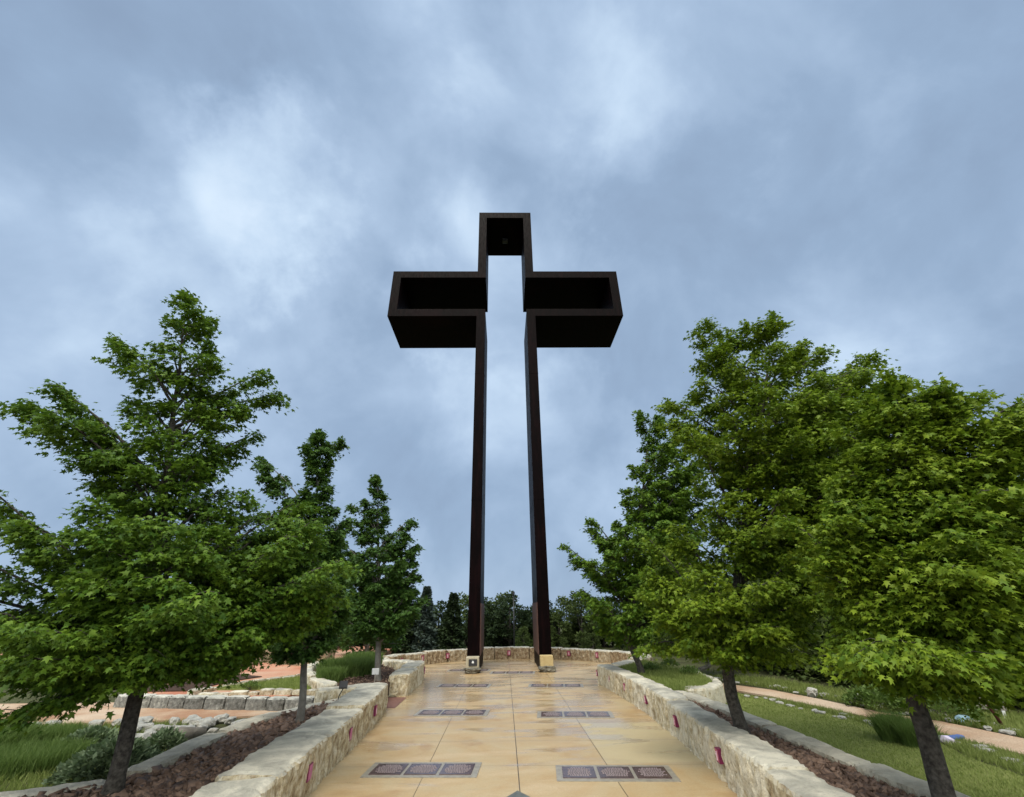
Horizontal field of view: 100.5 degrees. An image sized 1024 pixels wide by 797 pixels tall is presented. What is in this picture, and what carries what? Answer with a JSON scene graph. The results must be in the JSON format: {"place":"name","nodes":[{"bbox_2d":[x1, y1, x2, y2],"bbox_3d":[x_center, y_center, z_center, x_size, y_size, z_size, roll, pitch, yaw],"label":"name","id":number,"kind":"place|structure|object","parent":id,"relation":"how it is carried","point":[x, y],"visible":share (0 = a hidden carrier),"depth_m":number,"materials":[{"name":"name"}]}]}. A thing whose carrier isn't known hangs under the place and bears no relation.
{"place":"outdoors","nodes":[
{"label":"outdoors","id":0,"kind":"place"},
{"bbox_2d":[0,702,277,724],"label":"gravel path","id":1,"kind":"structure","parent":0,"point":[85,714],"depth_m":9.67,"materials":[{"name":"beige gravel"}]},
{"bbox_2d":[113,693,314,710],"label":"terrace wall","id":2,"kind":"structure","parent":1,"relation":"on","point":[224,702],"depth_m":10.02,"materials":[{"name":"grey stone"}]},
{"bbox_2d":[1,646,392,696],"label":"path","id":3,"kind":"structure","parent":0,"point":[274,671],"depth_m":14.48,"materials":[{"name":"pink stone"}]},
{"bbox_2d":[147,674,261,691],"bbox_3d":[-8.878,8.280,12.343,1.668,0.100,3.252,-6,-27,9],"label":"terrace bed","id":4,"kind":"object","parent":3,"relation":"on","point":[186,687],"visible":0.27,"depth_m":11.67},
{"bbox_2d":[187,674,299,694],"bbox_3d":[-7.204,8.008,12.052,0.473,0.130,3.839,-14,-29,25],"label":"stone edging","id":5,"kind":"object","parent":3,"relation":"on","point":[195,691],"visible":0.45,"depth_m":11.44,"materials":[{"name":"stone"}]},
{"bbox_2d":[198,688,315,695],"bbox_3d":[-6.179,7.177,10.414,2.898,0.136,0.267,0,-26,-1],"label":"stone edging","id":6,"kind":"object","parent":3,"relation":"on","point":[276,691],"visible":0.9,"depth_m":10.36,"materials":[{"name":"stone"}]},
{"bbox_2d":[252,649,334,665],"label":"garden wall","id":7,"kind":"structure","parent":3,"relation":"on","point":[325,656],"depth_m":15.62,"materials":[{"name":"brown stone"}]},
{"bbox_2d":[336,593,404,653],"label":"bushy tree","id":8,"kind":"object","parent":3,"relation":"on","point":[390,645],"visible":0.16,"depth_m":19.99,"materials":[{"name":"green plant"}]},
{"bbox_2d":[216,674,310,689],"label":"terrace lawn","id":9,"kind":"structure","parent":0,"point":[252,688],"depth_m":11.11,"materials":[{"name":"plant"}]},
{"bbox_2d":[241,680,260,689],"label":"plant","id":10,"kind":"object","parent":9,"relation":"on","point":[248,684],"visible":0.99,"depth_m":11.06,"materials":[{"name":"green plant"}]},
{"bbox_2d":[387,697,406,707],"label":"pavement","id":11,"kind":"structure","parent":0,"point":[394,702],"depth_m":10.52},
{"bbox_2d":[0,623,1023,791],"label":"ground","id":12,"kind":"structure","parent":0,"point":[680,660],"depth_m":12.49,"materials":[{"name":"soil"}]},
{"bbox_2d":[0,715,54,749],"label":"grass clump","id":13,"kind":"object","parent":12,"relation":"on","point":[32,730],"visible":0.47,"depth_m":6.91,"materials":[{"name":"green plant"}]},
{"bbox_2d":[0,734,97,779],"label":"grass clump","id":14,"kind":"object","parent":12,"relation":"on","point":[20,757],"visible":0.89,"depth_m":6.21,"materials":[{"name":"green plant"}]},
{"bbox_2d":[0,779,105,796],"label":"stone curb","id":15,"kind":"structure","parent":12,"relation":"on","point":[31,792],"depth_m":4.68,"materials":[{"name":"stone"}]},
{"bbox_2d":[37,720,98,744],"bbox_3d":[-8.375,6.034,7.684,1.415,0.264,1.093,0,-26,-1],"label":"grass clump","id":16,"kind":"object","parent":12,"relation":"on","point":[60,730],"visible":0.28,"depth_m":7.66,"materials":[{"name":"green plant"}]},
{"bbox_2d":[59,724,118,745],"bbox_3d":[-7.070,5.660,7.066,0.945,0.402,0.914,-13,-29,23],"label":"sage shrub","id":17,"kind":"object","parent":12,"relation":"on","point":[102,733],"visible":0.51,"depth_m":7.06,"materials":[{"name":"green plant"}]},
{"bbox_2d":[89,719,104,725],"bbox_3d":[-8.425,6.590,8.612,0.264,0.151,0.228,8,-28,-17],"label":"rock","id":18,"kind":"object","parent":12,"relation":"on","point":[100,721],"visible":0.58,"depth_m":8.59,"materials":[{"name":"grey stone"}]},
{"bbox_2d":[41,736,163,786],"bbox_3d":[-5.669,5.020,5.951,1.218,0.519,1.213,-14,-29,25],"label":"sage shrub","id":19,"kind":"object","parent":12,"relation":"on","point":[82,764],"visible":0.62,"depth_m":5.72,"materials":[{"name":"green plant"}]},
{"bbox_2d":[0,717,204,791],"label":"verge weeds","id":20,"kind":"object","parent":12,"relation":"on","point":[30,780],"visible":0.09,"depth_m":5.82,"materials":[{"name":"green plant"}]},
{"bbox_2d":[138,716,153,722],"bbox_3d":[-7.552,6.623,8.727,0.302,0.174,0.348,23,-35,-40],"label":"rock","id":21,"kind":"object","parent":12,"relation":"on","point":[148,719],"visible":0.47,"depth_m":8.70,"materials":[{"name":"grey stone"}]},
{"bbox_2d":[144,726,186,751],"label":"sage shrub","id":22,"kind":"object","parent":12,"relation":"on","point":[170,737],"visible":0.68,"depth_m":6.75,"materials":[{"name":"green plant"}]},
{"bbox_2d":[126,732,226,776],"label":"stone curb","id":23,"kind":"structure","parent":12,"relation":"on","point":[171,756],"depth_m":5.71,"materials":[{"name":"stone"}]},
{"bbox_2d":[150,727,206,741],"bbox_3d":[-5.790,5.857,7.397,0.799,0.243,0.239,22,-34,-38],"label":"log","id":24,"kind":"object","parent":12,"relation":"on","point":[192,733],"visible":0.36,"depth_m":7.47,"materials":[{"name":"grey stone"}]},
{"bbox_2d":[214,713,228,723],"bbox_3d":[-6.060,6.681,8.884,0.283,0.158,0.244,-3,-26,4],"label":"rock","id":25,"kind":"object","parent":12,"relation":"on","point":[221,718],"visible":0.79,"depth_m":8.82,"materials":[{"name":"grey stone"}]},
{"bbox_2d":[217,698,337,734],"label":"stone curb","id":26,"kind":"structure","parent":12,"relation":"on","point":[244,724],"depth_m":7.53,"materials":[{"name":"stone"}]},
{"bbox_2d":[307,661,336,695],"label":"planter wall","id":27,"kind":"structure","parent":12,"relation":"on","point":[313,682],"depth_m":11.03,"materials":[{"name":"stone"}]},
{"bbox_2d":[314,682,381,702],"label":"planter wall","id":28,"kind":"structure","parent":12,"relation":"on","point":[325,693],"depth_m":9.40,"materials":[{"name":"stone"}]},
{"bbox_2d":[313,664,397,695],"bbox_3d":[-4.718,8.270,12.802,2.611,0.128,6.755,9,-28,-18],"label":"bark mulch","id":29,"kind":"object","parent":12,"relation":"on","point":[366,677],"visible":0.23,"depth_m":11.78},
{"bbox_2d":[312,664,349,682],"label":"grass clump","id":30,"kind":"object","parent":29,"relation":"on","point":[337,674],"visible":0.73,"depth_m":11.36,"materials":[{"name":"green plant"}]},
{"bbox_2d":[312,654,381,677],"bbox_3d":[-4.904,7.880,12.539,2.163,0.504,1.608,0,-26,-1],"label":"grass clump","id":31,"kind":"object","parent":29,"relation":"on","point":[360,666],"visible":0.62,"depth_m":12.29,"materials":[{"name":"green plant"}]},
{"bbox_2d":[335,650,384,667],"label":"grass clump","id":32,"kind":"object","parent":29,"relation":"on","point":[362,654],"visible":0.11,"depth_m":14.18,"materials":[{"name":"green plant"}]},
{"bbox_2d":[336,474,430,680],"bbox_3d":[-4.014,5.267,12.706,3.268,6.080,2.335,-12,-28,20],"label":"maple tree","id":33,"kind":"object","parent":29,"relation":"on","point":[377,602],"visible":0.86,"depth_m":12.30,"materials":[{"name":"green plant"}]},
{"bbox_2d":[390,579,417,652],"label":"conifer","id":34,"kind":"object","parent":12,"relation":"on","point":[407,648],"visible":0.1,"depth_m":23.60,"materials":[{"name":"green plant"}]},
{"bbox_2d":[408,586,439,652],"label":"conifer","id":35,"kind":"object","parent":12,"relation":"on","point":[418,629],"visible":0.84,"depth_m":24.13,"materials":[{"name":"green plant"}]},
{"bbox_2d":[418,600,453,648],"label":"juniper tree","id":36,"kind":"object","parent":12,"relation":"on","point":[441,608],"visible":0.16,"depth_m":28.51,"materials":[{"name":"green plant"}]},
{"bbox_2d":[436,592,467,649],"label":"conifer","id":37,"kind":"object","parent":12,"relation":"on","point":[457,634],"visible":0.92,"depth_m":24.45,"materials":[{"name":"green plant"}]},
{"bbox_2d":[439,592,486,646],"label":"juniper tree","id":38,"kind":"object","parent":12,"relation":"on","point":[463,601],"visible":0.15,"depth_m":28.61,"materials":[{"name":"green plant"}]},
{"bbox_2d":[462,596,505,646],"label":"juniper tree","id":39,"kind":"object","parent":12,"relation":"on","point":[486,620],"visible":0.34,"depth_m":26.44,"materials":[{"name":"green plant"}]},
{"bbox_2d":[485,590,515,646],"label":"juniper tree","id":40,"kind":"object","parent":12,"relation":"on","point":[498,596],"visible":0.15,"depth_m":28.69,"materials":[{"name":"green plant"}]},
{"bbox_2d":[484,593,532,646],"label":"juniper tree","id":41,"kind":"object","parent":12,"relation":"on","point":[499,626],"visible":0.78,"depth_m":25.98,"materials":[{"name":"green plant"}]},
{"bbox_2d":[512,591,514,645],"bbox_3d":[0.107,12.506,23.706,0.196,3.240,0.149,-16,-30,28],"label":"lamp post","id":42,"kind":"object","parent":12,"relation":"on","point":[513,594],"visible":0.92,"depth_m":23.68,"materials":[{"name":"black metal"}]},
{"bbox_2d":[506,610,532,646],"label":"juniper tree","id":43,"kind":"object","parent":12,"relation":"on","point":[507,643],"visible":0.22,"depth_m":26.28,"materials":[{"name":"green plant"}]},
{"bbox_2d":[515,626,533,646],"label":"juniper tree","id":44,"kind":"object","parent":12,"relation":"on","point":[523,631],"visible":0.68,"depth_m":24.31,"materials":[{"name":"green plant"}]},
{"bbox_2d":[522,600,561,644],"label":"juniper tree","id":45,"kind":"object","parent":12,"relation":"on","point":[551,605],"visible":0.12,"depth_m":26.58,"materials":[{"name":"green plant"}]},
{"bbox_2d":[550,609,578,646],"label":"juniper tree","id":46,"kind":"object","parent":12,"relation":"on","point":[556,616],"visible":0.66,"depth_m":25.46,"materials":[{"name":"green plant"}]},
{"bbox_2d":[552,596,583,636],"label":"juniper tree","id":47,"kind":"object","parent":12,"relation":"on","point":[561,601],"visible":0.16,"depth_m":28.13,"materials":[{"name":"green plant"}]},
{"bbox_2d":[556,591,605,646],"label":"juniper tree","id":48,"kind":"object","parent":12,"relation":"on","point":[582,632],"visible":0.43,"depth_m":25.56,"materials":[{"name":"green plant"}]},
{"bbox_2d":[570,606,591,639],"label":"juniper tree","id":49,"kind":"object","parent":12,"relation":"on","point":[580,619],"visible":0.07,"depth_m":27.14,"materials":[{"name":"green plant"}]},
{"bbox_2d":[583,632,603,649],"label":"juniper tree","id":50,"kind":"object","parent":12,"relation":"on","point":[590,643],"visible":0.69,"depth_m":22.95,"materials":[{"name":"green plant"}]},
{"bbox_2d":[585,611,616,646],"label":"juniper tree","id":51,"kind":"object","parent":12,"relation":"on","point":[603,643],"visible":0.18,"depth_m":24.81,"materials":[{"name":"green plant"}]},
{"bbox_2d":[685,671,726,703],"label":"planter wall","id":52,"kind":"structure","parent":12,"relation":"on","point":[713,690],"depth_m":9.36,"materials":[{"name":"stone"}]},
{"bbox_2d":[675,562,744,670],"bbox_3d":[6.539,7.474,14.306,2.671,3.872,2.281,0,-26,-1],"label":"maple tree","id":53,"kind":"object","parent":12,"relation":"on","point":[704,667],"visible":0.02,"depth_m":13.74,"materials":[{"name":"green plant"}]},
{"bbox_2d":[741,579,822,674],"bbox_3d":[9.394,8.415,15.447,3.189,3.666,3.623,10,-28,-21],"label":"juniper tree","id":54,"kind":"object","parent":12,"relation":"on","point":[751,582],"visible":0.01,"depth_m":14.26,"materials":[{"name":"green plant"}]},
{"bbox_2d":[746,583,818,675],"bbox_3d":[9.267,8.196,14.708,2.578,3.352,2.929,5,-27,-11],"label":"juniper tree","id":55,"kind":"object","parent":12,"relation":"on","point":[777,672],"visible":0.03,"depth_m":13.92,"materials":[{"name":"green plant"}]},
{"bbox_2d":[785,590,838,682],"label":"juniper tree","id":56,"kind":"object","parent":12,"relation":"on","point":[805,675],"visible":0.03,"depth_m":12.88,"materials":[{"name":"green plant"}]},
{"bbox_2d":[806,687,817,697],"bbox_3d":[7.353,7.203,10.431,0.204,0.213,0.239,13,-29,-26],"label":"boulder","id":57,"kind":"object","parent":12,"relation":"on","point":[812,692],"visible":0.99,"depth_m":10.38,"materials":[{"name":"white stone"}]},
{"bbox_2d":[808,576,882,690],"bbox_3d":[10.388,6.770,12.163,3.510,3.671,3.089,-1,-26,-1],"label":"juniper tree","id":58,"kind":"object","parent":12,"relation":"on","point":[823,623],"visible":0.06,"depth_m":12.46,"materials":[{"name":"green plant"}]},
{"bbox_2d":[706,673,1023,737],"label":"verge weeds","id":59,"kind":"object","parent":12,"relation":"on","point":[1013,719],"visible":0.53,"depth_m":8.93,"materials":[{"name":"green plant"}]},
{"bbox_2d":[722,683,1023,754],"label":"gravel walk","id":60,"kind":"structure","parent":12,"relation":"on","point":[1013,743],"depth_m":7.69,"materials":[{"name":"gravel"}]},
{"bbox_2d":[841,684,906,711],"bbox_3d":[7.781,6.408,9.156,1.171,0.483,1.183,-15,-30,26],"label":"bush","id":61,"kind":"object","parent":12,"relation":"on","point":[867,696],"visible":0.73,"depth_m":9.14,"materials":[{"name":"green plant"}]},
{"bbox_2d":[882,692,989,724],"bbox_3d":[8.380,5.953,8.444,1.620,0.649,1.615,-13,-29,23],"label":"bush","id":62,"kind":"object","parent":12,"relation":"on","point":[935,707],"visible":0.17,"depth_m":8.06,"materials":[{"name":"green plant"}]},
{"bbox_2d":[940,735,954,744],"bbox_3d":[6.910,5.437,6.790,0.201,0.129,0.296,6,-27,-15],"label":"painted stone","id":63,"kind":"object","parent":12,"relation":"on","point":[944,737],"visible":0.5,"depth_m":6.74,"materials":[{"name":"white stone"}]},
{"bbox_2d":[998,729,1015,735],"bbox_3d":[8.364,5.638,7.194,0.160,0.075,0.217,20,-33,-36],"label":"rock","id":64,"kind":"object","parent":12,"relation":"on","point":[1008,732],"visible":0.99,"depth_m":7.16,"materials":[{"name":"beige stone"}]},
{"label":"mulch bed","id":65,"kind":"structure","parent":12,"relation":"on","visible":0},
{"bbox_2d":[19,700,334,796],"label":"bark mulch","id":66,"kind":"object","parent":65,"relation":"on","point":[188,775],"visible":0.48,"depth_m":5.32,"materials":[{"name":"brown wood"}]},
{"bbox_2d":[338,681,347,698],"bbox_3d":[-3.532,6.130,8.859,0.174,0.435,0.140,8,-28,-17],"label":"flood light","id":67,"kind":"object","parent":66,"relation":"on","point":[343,685],"visible":0.91,"depth_m":8.88,"materials":[{"name":"black metal"}]},
{"bbox_2d":[0,287,364,795],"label":"maple tree","id":68,"kind":"object","parent":65,"relation":"on","point":[137,626],"visible":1,"depth_m":5.14,"materials":[{"name":"green plant"}]},
{"bbox_2d":[248,428,363,722],"bbox_3d":[-4.385,3.392,8.607,2.756,5.906,1.949,-9,-28,17],"label":"maple tree","id":69,"kind":"object","parent":65,"relation":"on","point":[313,648],"visible":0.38,"depth_m":8.89,"materials":[{"name":"green plant"}]},
{"bbox_2d":[0,0,1023,624],"label":"sky","id":70,"kind":"structure","parent":0,"point":[852,171],"materials":[{"name":"blue"}]},
{"bbox_2d":[310,659,737,796],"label":"plaza","id":71,"kind":"structure","parent":0,"point":[511,742],"depth_m":7.17,"materials":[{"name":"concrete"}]},
{"bbox_2d":[189,683,387,796],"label":"seat wall","id":72,"kind":"structure","parent":71,"relation":"on","point":[277,767],"depth_m":5.46,"materials":[{"name":"stone"}]},
{"bbox_2d":[306,762,313,782],"bbox_3d":[-2.478,4.539,5.170,0.061,0.169,0.130,1,-26,-4],"label":"wall plate","id":73,"kind":"object","parent":72,"relation":"attached to","point":[309,774],"depth_m":5.14,"materials":[{"name":"pink ceramic"}]},
{"bbox_2d":[381,659,408,669],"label":"seat wall","id":74,"kind":"structure","parent":71,"relation":"on","point":[395,664],"depth_m":14.90,"materials":[{"name":"stone"}]},
{"bbox_2d":[388,660,424,696],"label":"seat wall","id":75,"kind":"structure","parent":71,"relation":"on","point":[406,679],"depth_m":11.52,"materials":[{"name":"stone"}]},
{"bbox_2d":[360,762,481,777],"bbox_3d":[-1.246,5.209,5.978,1.580,0.022,0.620,-2,-26,2],"label":"plaque row","id":76,"kind":"object","parent":71,"relation":"on","point":[423,769],"visible":1,"depth_m":5.93,"materials":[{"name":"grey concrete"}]},
{"bbox_2d":[413,709,489,715],"bbox_3d":[-1.295,6.843,9.275,1.580,0.022,0.620,-3,-26,4],"label":"plaque row","id":77,"kind":"object","parent":71,"relation":"on","point":[468,712],"visible":1,"depth_m":9.21,"materials":[{"name":"grey concrete"}]},
{"bbox_2d":[435,684,491,687],"bbox_3d":[-1.414,8.472,12.562,1.580,0.022,0.620,-3,-26,5],"label":"plaque row","id":78,"kind":"object","parent":71,"relation":"on","point":[464,686],"visible":1,"depth_m":12.45,"materials":[{"name":"grey concrete"}]},
{"bbox_2d":[446,669,490,671],"bbox_3d":[-1.592,10.072,15.784,1.580,0.022,0.620,-3,-26,4],"label":"plaque row","id":79,"kind":"object","parent":71,"relation":"on","point":[456,670],"visible":0.53,"depth_m":15.66,"materials":[{"name":"grey concrete"}]},
{"bbox_2d":[464,656,480,673],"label":"stone block","id":80,"kind":"structure","parent":71,"relation":"on","point":[472,665],"depth_m":15.05,"materials":[{"name":"beige stone"}]},
{"bbox_2d":[387,213,622,667],"bbox_3d":[-0.283,-0.041,22.033,12.461,23.650,3.086,0,-26,-1],"label":"cross","id":81,"kind":"object","parent":71,"relation":"on","point":[449,309],"visible":0.94,"depth_m":23.28,"materials":[{"name":"metal"}]},
{"bbox_2d":[490,671,534,673],"bbox_3d":[0.022,9.662,15.011,1.580,0.022,0.620,-3,-26,4],"label":"plaque row","id":82,"kind":"object","parent":71,"relation":"on","point":[512,672],"visible":1,"depth_m":14.93,"materials":[{"name":"grey concrete"}]},
{"bbox_2d":[384,646,650,664],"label":"round wall","id":83,"kind":"structure","parent":71,"relation":"on","point":[517,652],"depth_m":18.36,"materials":[{"name":"brown stone"}]},
{"bbox_2d":[507,790,529,796],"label":"diamond paver","id":84,"kind":"object","parent":71,"relation":"on","point":[517,793],"visible":1,"depth_m":5.10,"materials":[{"name":"stone"}]},
{"bbox_2d":[538,655,555,672],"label":"stone block","id":85,"kind":"structure","parent":71,"relation":"on","point":[546,664],"depth_m":15.12,"materials":[{"name":"beige stone"}]},
{"bbox_2d":[528,684,583,687],"bbox_3d":[1.270,8.323,12.349,1.580,0.022,0.620,-3,-26,5],"label":"plaque row","id":86,"kind":"object","parent":71,"relation":"on","point":[555,686],"visible":1,"depth_m":12.21,"materials":[{"name":"grey concrete"}]},
{"bbox_2d":[537,711,614,717],"bbox_3d":[1.321,6.636,8.944,1.580,0.022,0.620,-3,-26,3],"label":"plaque row","id":87,"kind":"object","parent":71,"relation":"on","point":[574,714],"visible":1,"depth_m":8.88,"materials":[{"name":"grey concrete"}]},
{"bbox_2d":[556,765,680,781],"bbox_3d":[1.389,5.051,5.746,1.580,0.022,0.620,-2,-26,3],"label":"plaque row","id":88,"kind":"object","parent":71,"relation":"on","point":[615,773],"visible":1,"depth_m":5.68,"materials":[{"name":"grey concrete"}]},
{"bbox_2d":[611,655,652,666],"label":"seat wall","id":89,"kind":"structure","parent":71,"relation":"on","point":[628,661],"depth_m":13.70,"materials":[{"name":"stone"}]},
{"bbox_2d":[597,664,854,796],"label":"seat wall","id":90,"kind":"structure","parent":71,"relation":"on","point":[753,766],"depth_m":5.52,"materials":[{"name":"stone"}]},
{"bbox_2d":[714,747,723,763],"bbox_3d":[2.685,4.627,5.518,0.067,0.153,0.118,-2,-26,3],"label":"wall plate","id":91,"kind":"object","parent":90,"relation":"attached to","point":[719,759],"depth_m":5.49,"materials":[{"name":"red ceramic"}]},
{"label":"mulch bed","id":92,"kind":"structure","parent":71,"relation":"on","visible":0},
{"bbox_2d":[628,310,925,734],"bbox_3d":[4.369,1.617,7.084,5.160,7.333,3.421,0,-26,-1],"label":"maple tree","id":93,"kind":"object","parent":92,"relation":"on","point":[785,460],"visible":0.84,"depth_m":6.50,"materials":[{"name":"green plant"}]},
{"bbox_2d":[692,700,925,796],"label":"bark mulch","id":94,"kind":"object","parent":92,"relation":"on","point":[850,779],"visible":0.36,"depth_m":4.69,"materials":[{"name":"brown wood"}]},
{"bbox_2d":[757,365,1023,796],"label":"maple tree","id":95,"kind":"object","parent":92,"relation":"on","point":[920,562],"visible":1,"depth_m":3.83,"materials":[{"name":"green plant"}]},
{"bbox_2d":[724,690,1023,796],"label":"lawn","id":96,"kind":"structure","parent":0,"point":[899,749],"depth_m":6.57,"materials":[{"name":"plant"}]},
{"bbox_2d":[676,690,969,796],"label":"stone curb","id":97,"kind":"structure","parent":96,"relation":"on","point":[905,782],"depth_m":5.09,"materials":[{"name":"stone"}]},
{"bbox_2d":[860,708,911,743],"bbox_3d":[6.279,5.371,6.991,1.001,0.408,0.886,14,-30,-28],"label":"grass clump","id":98,"kind":"object","parent":96,"relation":"on","point":[882,726],"visible":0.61,"depth_m":6.93,"materials":[{"name":"green plant"}]},
{"bbox_2d":[761,694,1023,773],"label":"verge weeds","id":99,"kind":"object","parent":96,"relation":"on","point":[969,750],"visible":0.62,"depth_m":6.30,"materials":[{"name":"green plant"}]},
{"bbox_2d":[883,717,942,748],"bbox_3d":[6.386,5.256,6.707,0.838,0.360,0.805,-13,-29,24],"label":"grass clump","id":100,"kind":"object","parent":96,"relation":"on","point":[907,735],"visible":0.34,"depth_m":6.65,"materials":[{"name":"green plant"}]},
{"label":"raised lawn","id":101,"kind":"structure","parent":0,"visible":0},
{"bbox_2d":[557,410,716,672],"bbox_3d":[4.056,4.124,13.093,4.598,8.240,4.095,17,-31,-31],"label":"maple tree","id":102,"kind":"object","parent":101,"relation":"on","point":[650,514],"visible":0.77,"depth_m":12.42,"materials":[{"name":"green plant"}]},
{"bbox_2d":[643,661,661,670],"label":"plant","id":103,"kind":"object","parent":101,"relation":"on","point":[650,665],"visible":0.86,"depth_m":12.04,"materials":[{"name":"green plant"}]},
{"bbox_2d":[618,659,712,690],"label":"lawn grass","id":104,"kind":"structure","parent":101,"relation":"on","point":[674,678],"depth_m":10.74,"materials":[{"name":"green plant"}]},
{"bbox_2d":[661,658,680,665],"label":"plant","id":105,"kind":"object","parent":101,"relation":"on","point":[670,661],"visible":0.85,"depth_m":13.02,"materials":[{"name":"green plant"}]},
{"bbox_2d":[679,665,700,674],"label":"plant","id":106,"kind":"object","parent":101,"relation":"on","point":[687,668],"visible":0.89,"depth_m":11.28,"materials":[{"name":"green plant"}]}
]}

